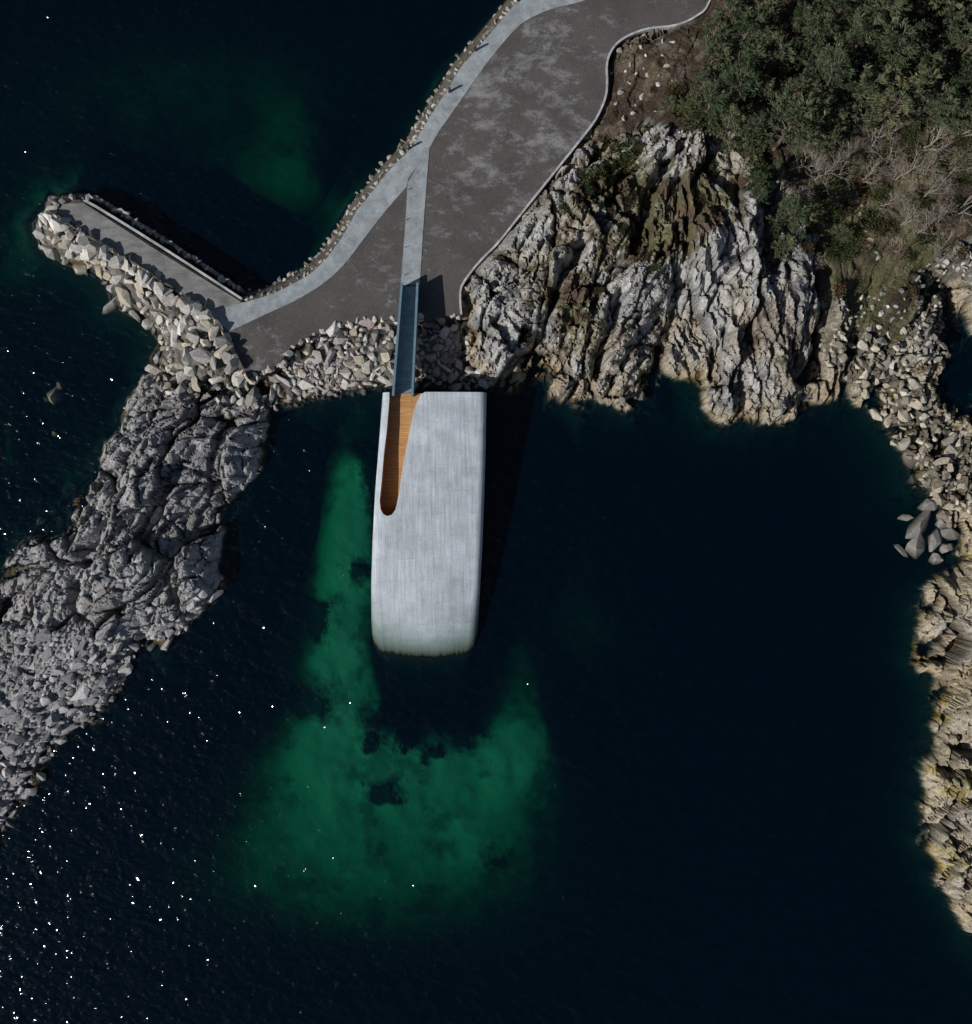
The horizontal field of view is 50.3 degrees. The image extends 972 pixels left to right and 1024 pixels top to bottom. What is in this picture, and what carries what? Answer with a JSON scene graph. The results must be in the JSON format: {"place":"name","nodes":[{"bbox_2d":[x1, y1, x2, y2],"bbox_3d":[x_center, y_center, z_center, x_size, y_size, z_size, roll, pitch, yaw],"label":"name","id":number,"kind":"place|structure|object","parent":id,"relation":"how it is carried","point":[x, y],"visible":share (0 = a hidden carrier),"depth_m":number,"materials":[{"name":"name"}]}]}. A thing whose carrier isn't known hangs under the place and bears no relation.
{"place":"outdoors","nodes":[
{"label":"outdoors","id":0,"kind":"place"},
{"bbox_2d":[56,0,707,377],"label":"asphalt plaza","id":1,"kind":"structure","parent":0,"point":[517,124],"depth_m":97.85,"materials":[{"name":"grey asphalt"}]},
{"bbox_2d":[57,203,241,310],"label":"pier deck","id":2,"kind":"structure","parent":1,"relation":"on","point":[152,260],"depth_m":97.78,"materials":[{"name":"concrete"}]},
{"bbox_2d":[79,0,516,300],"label":"seawall stones","id":3,"kind":"object","parent":1,"relation":"on","point":[221,278],"visible":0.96,"depth_m":98.19,"materials":[{"name":"stone"}]},
{"bbox_2d":[211,0,583,331],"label":"concrete walkway","id":4,"kind":"structure","parent":1,"relation":"on","point":[383,196],"depth_m":97.81,"materials":[{"name":"grey concrete"}]},
{"bbox_2d":[392,282,418,396],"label":"footbridge","id":5,"kind":"object","parent":1,"relation":"on","point":[405,359],"visible":1,"depth_m":96.64,"materials":[{"name":"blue metal"}]},
{"bbox_2d":[401,147,429,284],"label":"straight footpath","id":6,"kind":"structure","parent":1,"relation":"on","point":[414,226],"depth_m":97.80,"materials":[{"name":"concrete"}]},
{"bbox_2d":[459,0,710,314],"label":"kerb","id":7,"kind":"structure","parent":1,"relation":"on","point":[640,31],"depth_m":97.69,"materials":[{"name":"concrete"}]},
{"bbox_2d":[0,0,971,1023],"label":"rocky coast terrain","id":8,"kind":"structure","parent":0,"point":[696,748],"depth_m":106.35,"materials":[{"name":"grey stone"}]},
{"bbox_2d":[0,381,223,846],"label":"shore rubble","id":9,"kind":"object","parent":8,"relation":"on","point":[55,395],"visible":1,"depth_m":98.84,"materials":[{"name":"stone"}]},
{"bbox_2d":[33,194,260,408],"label":"breakwater boulders","id":10,"kind":"object","parent":8,"relation":"on","point":[88,249],"visible":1,"depth_m":98.05,"materials":[{"name":"stone"}]},
{"bbox_2d":[83,200,243,300],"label":"pier wall","id":11,"kind":"structure","parent":8,"relation":"on","point":[161,247],"depth_m":97.50,"materials":[{"name":"concrete"}]},
{"bbox_2d":[83,194,246,294],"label":"pier ledge","id":12,"kind":"object","parent":8,"relation":"on","point":[243,291],"visible":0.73,"depth_m":98.35,"materials":[{"name":"stone"}]},
{"bbox_2d":[245,313,489,411],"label":"riprap boulders","id":13,"kind":"object","parent":8,"relation":"on","point":[360,373],"visible":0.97,"depth_m":98.82,"materials":[{"name":"stone"}]},
{"bbox_2d":[518,323,533,345],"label":"juniper shrub","id":14,"kind":"object","parent":8,"relation":"on","point":[523,334],"visible":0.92,"depth_m":96.34,"materials":[{"name":"green plant"}]},
{"bbox_2d":[578,176,593,200],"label":"juniper shrub","id":15,"kind":"object","parent":8,"relation":"on","point":[586,189],"visible":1,"depth_m":94.29,"materials":[{"name":"green plant"}]},
{"bbox_2d":[581,161,609,195],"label":"juniper shrub","id":16,"kind":"object","parent":8,"relation":"on","point":[595,173],"visible":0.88,"depth_m":95.31,"materials":[{"name":"green plant"}]},
{"bbox_2d":[602,132,630,155],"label":"juniper shrub","id":17,"kind":"object","parent":8,"relation":"on","point":[622,146],"visible":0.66,"depth_m":97.96,"materials":[{"name":"green plant"}]},
{"bbox_2d":[613,152,637,175],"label":"juniper shrub","id":18,"kind":"object","parent":8,"relation":"on","point":[621,162],"visible":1,"depth_m":96.14,"materials":[{"name":"green plant"}]},
{"bbox_2d":[624,135,644,162],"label":"juniper shrub","id":19,"kind":"object","parent":8,"relation":"on","point":[636,142],"visible":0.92,"depth_m":96.42,"materials":[{"name":"green plant"}]},
{"bbox_2d":[659,94,677,117],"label":"pine tree","id":20,"kind":"object","parent":8,"relation":"on","point":[670,101],"visible":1,"depth_m":94.95,"materials":[{"name":"green plant"}]},
{"bbox_2d":[663,82,683,105],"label":"juniper shrub","id":21,"kind":"object","parent":8,"relation":"on","point":[671,88],"visible":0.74,"depth_m":96.19,"materials":[{"name":"green plant"}]},
{"bbox_2d":[676,90,701,119],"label":"pine tree","id":22,"kind":"object","parent":8,"relation":"on","point":[690,97],"visible":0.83,"depth_m":93.14,"materials":[{"name":"green plant"}]},
{"bbox_2d":[691,69,713,98],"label":"pine tree","id":23,"kind":"object","parent":8,"relation":"on","point":[706,75],"visible":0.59,"depth_m":92.96,"materials":[{"name":"green plant"}]},
{"bbox_2d":[498,38,912,432],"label":"scattered stones","id":24,"kind":"object","parent":8,"relation":"on","point":[633,419],"visible":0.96,"depth_m":98.08,"materials":[{"name":"stone"}]},
{"bbox_2d":[680,78,734,135],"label":"pine tree","id":25,"kind":"object","parent":8,"relation":"on","point":[715,106],"visible":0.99,"depth_m":90.17,"materials":[{"name":"green plant"}]},
{"bbox_2d":[702,144,719,178],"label":"juniper shrub","id":26,"kind":"object","parent":8,"relation":"on","point":[711,158],"visible":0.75,"depth_m":94.19,"materials":[{"name":"green plant"}]},
{"bbox_2d":[702,10,729,43],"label":"pine tree","id":27,"kind":"object","parent":8,"relation":"on","point":[719,20],"visible":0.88,"depth_m":93.09,"materials":[{"name":"green plant"}]},
{"bbox_2d":[700,31,738,87],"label":"pine tree","id":28,"kind":"object","parent":8,"relation":"on","point":[721,55],"visible":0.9,"depth_m":91.55,"materials":[{"name":"green plant"}]},
{"bbox_2d":[704,103,748,155],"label":"pine tree","id":29,"kind":"object","parent":8,"relation":"on","point":[734,119],"visible":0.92,"depth_m":90.32,"materials":[{"name":"green plant"}]},
{"bbox_2d":[711,0,745,25],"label":"pine tree","id":30,"kind":"object","parent":8,"relation":"on","point":[736,7],"visible":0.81,"depth_m":93.38,"materials":[{"name":"green plant"}]},
{"bbox_2d":[705,60,762,125],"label":"pine tree","id":31,"kind":"object","parent":8,"relation":"on","point":[735,76],"visible":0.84,"depth_m":88.69,"materials":[{"name":"green plant"}]},
{"bbox_2d":[714,6,769,62],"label":"pine tree","id":32,"kind":"object","parent":8,"relation":"on","point":[746,24],"visible":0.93,"depth_m":90.61,"materials":[{"name":"green plant"}]},
{"bbox_2d":[719,39,769,88],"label":"pine tree","id":33,"kind":"object","parent":8,"relation":"on","point":[750,57],"visible":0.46,"depth_m":88.76,"materials":[{"name":"green plant"}]},
{"bbox_2d":[737,137,761,164],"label":"juniper shrub","id":34,"kind":"object","parent":8,"relation":"on","point":[752,152],"visible":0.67,"depth_m":92.09,"materials":[{"name":"green plant"}]},
{"bbox_2d":[734,111,772,154],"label":"pine tree","id":35,"kind":"object","parent":8,"relation":"on","point":[753,137],"visible":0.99,"depth_m":89.49,"materials":[{"name":"green plant"}]},
{"bbox_2d":[741,170,774,194],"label":"pine tree","id":36,"kind":"object","parent":8,"relation":"on","point":[757,179],"visible":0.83,"depth_m":89.05,"materials":[{"name":"green plant"}]},
{"bbox_2d":[743,152,773,183],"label":"juniper shrub","id":37,"kind":"object","parent":8,"relation":"on","point":[758,167],"visible":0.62,"depth_m":92.00,"materials":[{"name":"green plant"}]},
{"bbox_2d":[749,181,769,206],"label":"pine tree","id":38,"kind":"object","parent":8,"relation":"on","point":[764,194],"visible":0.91,"depth_m":89.83,"materials":[{"name":"green plant"}]},
{"bbox_2d":[749,73,779,111],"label":"pine tree","id":39,"kind":"object","parent":8,"relation":"on","point":[767,89],"visible":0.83,"depth_m":90.33,"materials":[{"name":"green plant"}]},
{"bbox_2d":[749,0,782,40],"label":"pine tree","id":40,"kind":"object","parent":8,"relation":"on","point":[768,8],"visible":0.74,"depth_m":90.68,"materials":[{"name":"green plant"}]},
{"bbox_2d":[765,158,784,181],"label":"pine tree","id":41,"kind":"object","parent":8,"relation":"on","point":[775,164],"visible":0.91,"depth_m":92.14,"materials":[{"name":"green plant"}]},
{"bbox_2d":[755,25,798,75],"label":"pine tree","id":42,"kind":"object","parent":8,"relation":"on","point":[777,46],"visible":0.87,"depth_m":90.02,"materials":[{"name":"green plant"}]},
{"bbox_2d":[763,231,796,263],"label":"pine tree","id":43,"kind":"object","parent":8,"relation":"on","point":[779,251],"visible":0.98,"depth_m":92.80,"materials":[{"name":"green plant"}]},
{"bbox_2d":[744,87,821,157],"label":"pine tree","id":44,"kind":"object","parent":8,"relation":"on","point":[788,111],"visible":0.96,"depth_m":87.05,"materials":[{"name":"green plant"}]},
{"bbox_2d":[777,192,799,224],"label":"pine tree","id":45,"kind":"object","parent":8,"relation":"on","point":[783,202],"visible":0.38,"depth_m":93.19,"materials":[{"name":"green plant"}]},
{"bbox_2d":[765,193,812,239],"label":"pine tree","id":46,"kind":"object","parent":8,"relation":"on","point":[797,217],"visible":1,"depth_m":90.93,"materials":[{"name":"green plant"}]},
{"bbox_2d":[775,74,810,107],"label":"pine tree","id":47,"kind":"object","parent":8,"relation":"on","point":[793,84],"visible":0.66,"depth_m":90.12,"materials":[{"name":"green plant"}]},
{"bbox_2d":[780,0,814,31],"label":"pine tree","id":48,"kind":"object","parent":8,"relation":"on","point":[801,9],"visible":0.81,"depth_m":91.30,"materials":[{"name":"green plant"}]},
{"bbox_2d":[786,7,839,76],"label":"pine tree","id":49,"kind":"object","parent":8,"relation":"on","point":[813,24],"visible":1,"depth_m":88.78,"materials":[{"name":"green plant"}]},
{"bbox_2d":[795,145,831,191],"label":"bare tree","id":50,"kind":"object","parent":8,"relation":"on","point":[819,166],"visible":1,"depth_m":91.24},
{"bbox_2d":[793,80,837,141],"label":"pine tree","id":51,"kind":"object","parent":8,"relation":"on","point":[825,98],"visible":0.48,"depth_m":87.21,"materials":[{"name":"green plant"}]},
{"bbox_2d":[799,36,853,96],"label":"pine tree","id":52,"kind":"object","parent":8,"relation":"on","point":[821,58],"visible":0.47,"depth_m":89.00,"materials":[{"name":"green plant"}]},
{"bbox_2d":[800,145,852,193],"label":"bare tree","id":53,"kind":"object","parent":8,"relation":"on","point":[825,172],"visible":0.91,"depth_m":91.90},
{"bbox_2d":[810,124,845,154],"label":"pine tree","id":54,"kind":"object","parent":8,"relation":"on","point":[834,136],"visible":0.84,"depth_m":90.18,"materials":[{"name":"green plant"}]},
{"bbox_2d":[796,47,861,118],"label":"pine tree","id":55,"kind":"object","parent":8,"relation":"on","point":[838,64],"visible":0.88,"depth_m":86.54,"materials":[{"name":"green plant"}]},
{"bbox_2d":[810,107,850,154],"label":"pine tree","id":56,"kind":"object","parent":8,"relation":"on","point":[838,117],"visible":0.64,"depth_m":89.53,"materials":[{"name":"green plant"}]},
{"bbox_2d":[819,233,842,257],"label":"juniper shrub","id":57,"kind":"object","parent":8,"relation":"on","point":[827,246],"visible":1,"depth_m":95.40,"materials":[{"name":"green plant"}]},
{"bbox_2d":[803,0,863,30],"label":"pine tree","id":58,"kind":"object","parent":8,"relation":"on","point":[842,12],"visible":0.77,"depth_m":89.08,"materials":[{"name":"green plant"}]},
{"bbox_2d":[823,207,843,224],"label":"juniper shrub","id":59,"kind":"object","parent":8,"relation":"on","point":[835,215],"visible":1,"depth_m":95.21,"materials":[{"name":"green plant"}]},
{"bbox_2d":[828,281,846,300],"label":"heather shrub","id":60,"kind":"object","parent":8,"relation":"on","point":[840,289],"visible":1,"depth_m":95.73,"materials":[{"name":"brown plant"}]},
{"bbox_2d":[831,224,850,243],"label":"juniper shrub","id":61,"kind":"object","parent":8,"relation":"on","point":[841,230],"visible":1,"depth_m":93.76,"materials":[{"name":"green plant"}]},
{"bbox_2d":[836,198,856,216],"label":"heather shrub","id":62,"kind":"object","parent":8,"relation":"on","point":[851,206],"visible":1,"depth_m":95.12,"materials":[{"name":"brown plant"}]},
{"bbox_2d":[835,236,858,263],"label":"juniper shrub","id":63,"kind":"object","parent":8,"relation":"on","point":[847,249],"visible":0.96,"depth_m":95.82,"materials":[{"name":"green plant"}]},
{"bbox_2d":[829,135,868,170],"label":"bare tree","id":64,"kind":"object","parent":8,"relation":"on","point":[848,156],"visible":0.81,"depth_m":92.89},
{"bbox_2d":[820,12,890,76],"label":"pine tree","id":65,"kind":"object","parent":8,"relation":"on","point":[860,25],"visible":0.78,"depth_m":86.75,"materials":[{"name":"green plant"}]},
{"bbox_2d":[824,63,890,129],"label":"pine tree","id":66,"kind":"object","parent":8,"relation":"on","point":[864,84],"visible":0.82,"depth_m":87.24,"materials":[{"name":"green plant"}]},
{"bbox_2d":[855,208,881,231],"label":"juniper shrub","id":67,"kind":"object","parent":8,"relation":"on","point":[867,217],"visible":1,"depth_m":95.02,"materials":[{"name":"green plant"}]},
{"bbox_2d":[861,156,884,190],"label":"bare tree","id":68,"kind":"object","parent":8,"relation":"on","point":[874,171],"visible":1,"depth_m":93.79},
{"bbox_2d":[865,179,890,201],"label":"juniper shrub","id":69,"kind":"object","parent":8,"relation":"on","point":[884,186],"visible":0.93,"depth_m":95.26,"materials":[{"name":"green plant"}]},
{"bbox_2d":[846,0,912,57],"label":"pine tree","id":70,"kind":"object","parent":8,"relation":"on","point":[895,9],"visible":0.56,"depth_m":85.79,"materials":[{"name":"green plant"}]},
{"bbox_2d":[852,57,909,115],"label":"pine tree","id":71,"kind":"object","parent":8,"relation":"on","point":[897,75],"visible":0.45,"depth_m":86.54,"materials":[{"name":"green plant"}]},
{"bbox_2d":[873,213,894,238],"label":"heather shrub","id":72,"kind":"object","parent":8,"relation":"on","point":[883,230],"visible":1,"depth_m":95.08,"materials":[{"name":"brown plant"}]},
{"bbox_2d":[847,14,922,85],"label":"pine tree","id":73,"kind":"object","parent":8,"relation":"on","point":[902,39],"visible":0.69,"depth_m":85.78,"materials":[{"name":"green plant"}]},
{"bbox_2d":[864,116,908,155],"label":"bare tree","id":74,"kind":"object","parent":8,"relation":"on","point":[876,138],"visible":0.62,"depth_m":91.81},
{"bbox_2d":[860,84,914,144],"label":"pine tree","id":75,"kind":"object","parent":8,"relation":"on","point":[881,109],"visible":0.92,"depth_m":87.75,"materials":[{"name":"green plant"}]},
{"bbox_2d":[868,135,911,177],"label":"bare tree","id":76,"kind":"object","parent":8,"relation":"on","point":[889,156],"visible":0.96,"depth_m":92.77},
{"bbox_2d":[817,245,971,564],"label":"spit boulders","id":77,"kind":"object","parent":8,"relation":"on","point":[915,532],"visible":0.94,"depth_m":99.07,"materials":[{"name":"stone"}]},
{"bbox_2d":[876,191,912,218],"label":"bare tree","id":78,"kind":"object","parent":8,"relation":"on","point":[895,201],"visible":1,"depth_m":93.84,"materials":[{"name":"grey plant"}]},
{"bbox_2d":[887,241,910,262],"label":"heather shrub","id":79,"kind":"object","parent":8,"relation":"on","point":[907,251],"visible":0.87,"depth_m":95.97,"materials":[{"name":"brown plant"}]},
{"bbox_2d":[897,127,916,144],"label":"juniper shrub","id":80,"kind":"object","parent":8,"relation":"on","point":[904,134],"visible":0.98,"depth_m":93.38,"materials":[{"name":"green plant"}]},
{"bbox_2d":[880,141,935,189],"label":"bare tree","id":81,"kind":"object","parent":8,"relation":"on","point":[907,172],"visible":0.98,"depth_m":92.98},
{"bbox_2d":[897,201,928,224],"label":"bare tree","id":82,"kind":"object","parent":8,"relation":"on","point":[910,220],"visible":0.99,"depth_m":94.05,"materials":[{"name":"grey plant"}]},
{"bbox_2d":[891,17,935,63],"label":"pine tree","id":83,"kind":"object","parent":8,"relation":"on","point":[924,25],"visible":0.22,"depth_m":88.21,"materials":[{"name":"green plant"}]},
{"bbox_2d":[890,63,942,115],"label":"pine tree","id":84,"kind":"object","parent":8,"relation":"on","point":[917,88],"visible":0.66,"depth_m":86.01,"materials":[{"name":"green plant"}]},
{"bbox_2d":[912,192,934,215],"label":"juniper shrub","id":85,"kind":"object","parent":8,"relation":"on","point":[922,199],"visible":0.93,"depth_m":95.19,"materials":[{"name":"green plant"}]},
{"bbox_2d":[913,120,933,135],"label":"juniper shrub","id":86,"kind":"object","parent":8,"relation":"on","point":[922,128],"visible":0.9,"depth_m":92.95,"materials":[{"name":"green plant"}]},
{"bbox_2d":[914,228,935,247],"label":"juniper shrub","id":87,"kind":"object","parent":8,"relation":"on","point":[923,238],"visible":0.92,"depth_m":95.41,"materials":[{"name":"green plant"}]},
{"bbox_2d":[905,209,945,241],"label":"bare tree","id":88,"kind":"object","parent":8,"relation":"on","point":[927,218],"visible":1,"depth_m":93.71,"materials":[{"name":"grey plant"}]},
{"bbox_2d":[898,38,954,89],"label":"pine tree","id":89,"kind":"object","parent":8,"relation":"on","point":[937,59],"visible":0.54,"depth_m":87.43,"materials":[{"name":"green plant"}]},
{"bbox_2d":[902,168,957,212],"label":"bare tree","id":90,"kind":"object","parent":8,"relation":"on","point":[942,184],"visible":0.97,"depth_m":93.30,"materials":[{"name":"grey plant"}]},
{"bbox_2d":[912,143,947,182],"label":"bare tree","id":91,"kind":"object","parent":8,"relation":"on","point":[929,163],"visible":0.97,"depth_m":93.00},
{"bbox_2d":[903,78,960,129],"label":"pine tree","id":92,"kind":"object","parent":8,"relation":"on","point":[939,106],"visible":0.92,"depth_m":88.45,"materials":[{"name":"green plant"}]},
{"bbox_2d":[905,0,963,17],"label":"pine tree","id":93,"kind":"object","parent":8,"relation":"on","point":[931,4],"visible":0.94,"depth_m":87.95,"materials":[{"name":"green plant"}]},
{"bbox_2d":[921,119,955,161],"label":"bare tree","id":94,"kind":"object","parent":8,"relation":"on","point":[942,148],"visible":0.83,"depth_m":92.30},
{"bbox_2d":[927,199,956,227],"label":"bare tree","id":95,"kind":"object","parent":8,"relation":"on","point":[940,211],"visible":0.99,"depth_m":93.97,"materials":[{"name":"grey plant"}]},
{"bbox_2d":[920,4,970,55],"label":"pine tree","id":96,"kind":"object","parent":8,"relation":"on","point":[954,21],"visible":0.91,"depth_m":88.10,"materials":[{"name":"green plant"}]},
{"bbox_2d":[928,145,971,198],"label":"bare tree","id":97,"kind":"object","parent":8,"relation":"on","point":[954,169],"visible":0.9,"depth_m":92.95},
{"bbox_2d":[939,57,971,103],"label":"pine tree","id":98,"kind":"object","parent":8,"relation":"on","point":[965,83],"visible":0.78,"depth_m":88.25,"materials":[{"name":"green plant"}]},
{"bbox_2d":[941,90,971,131],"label":"pine tree","id":99,"kind":"object","parent":8,"relation":"on","point":[963,96],"visible":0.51,"depth_m":89.25,"materials":[{"name":"green plant"}]},
{"bbox_2d":[943,22,971,78],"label":"pine tree","id":100,"kind":"object","parent":8,"relation":"on","point":[964,41],"visible":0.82,"depth_m":88.18,"materials":[{"name":"green plant"}]},
{"bbox_2d":[949,243,968,263],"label":"heather shrub","id":101,"kind":"object","parent":8,"relation":"on","point":[960,254],"visible":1,"depth_m":95.67,"materials":[{"name":"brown plant"}]},
{"bbox_2d":[949,143,971,177],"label":"tree","id":102,"kind":"object","parent":8,"relation":"on","point":[964,155],"visible":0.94,"depth_m":92.33,"materials":[{"name":"green plant"}]},
{"bbox_3d":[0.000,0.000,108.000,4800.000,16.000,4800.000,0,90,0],"label":"sea water","id":103,"kind":"structure","parent":0,"visible":0},
{"bbox_2d":[371,392,486,710],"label":"half sunken concrete building","id":104,"kind":"structure","parent":103,"relation":"in","point":[427,536],"depth_m":97.47,"materials":[{"name":"grey concrete"}]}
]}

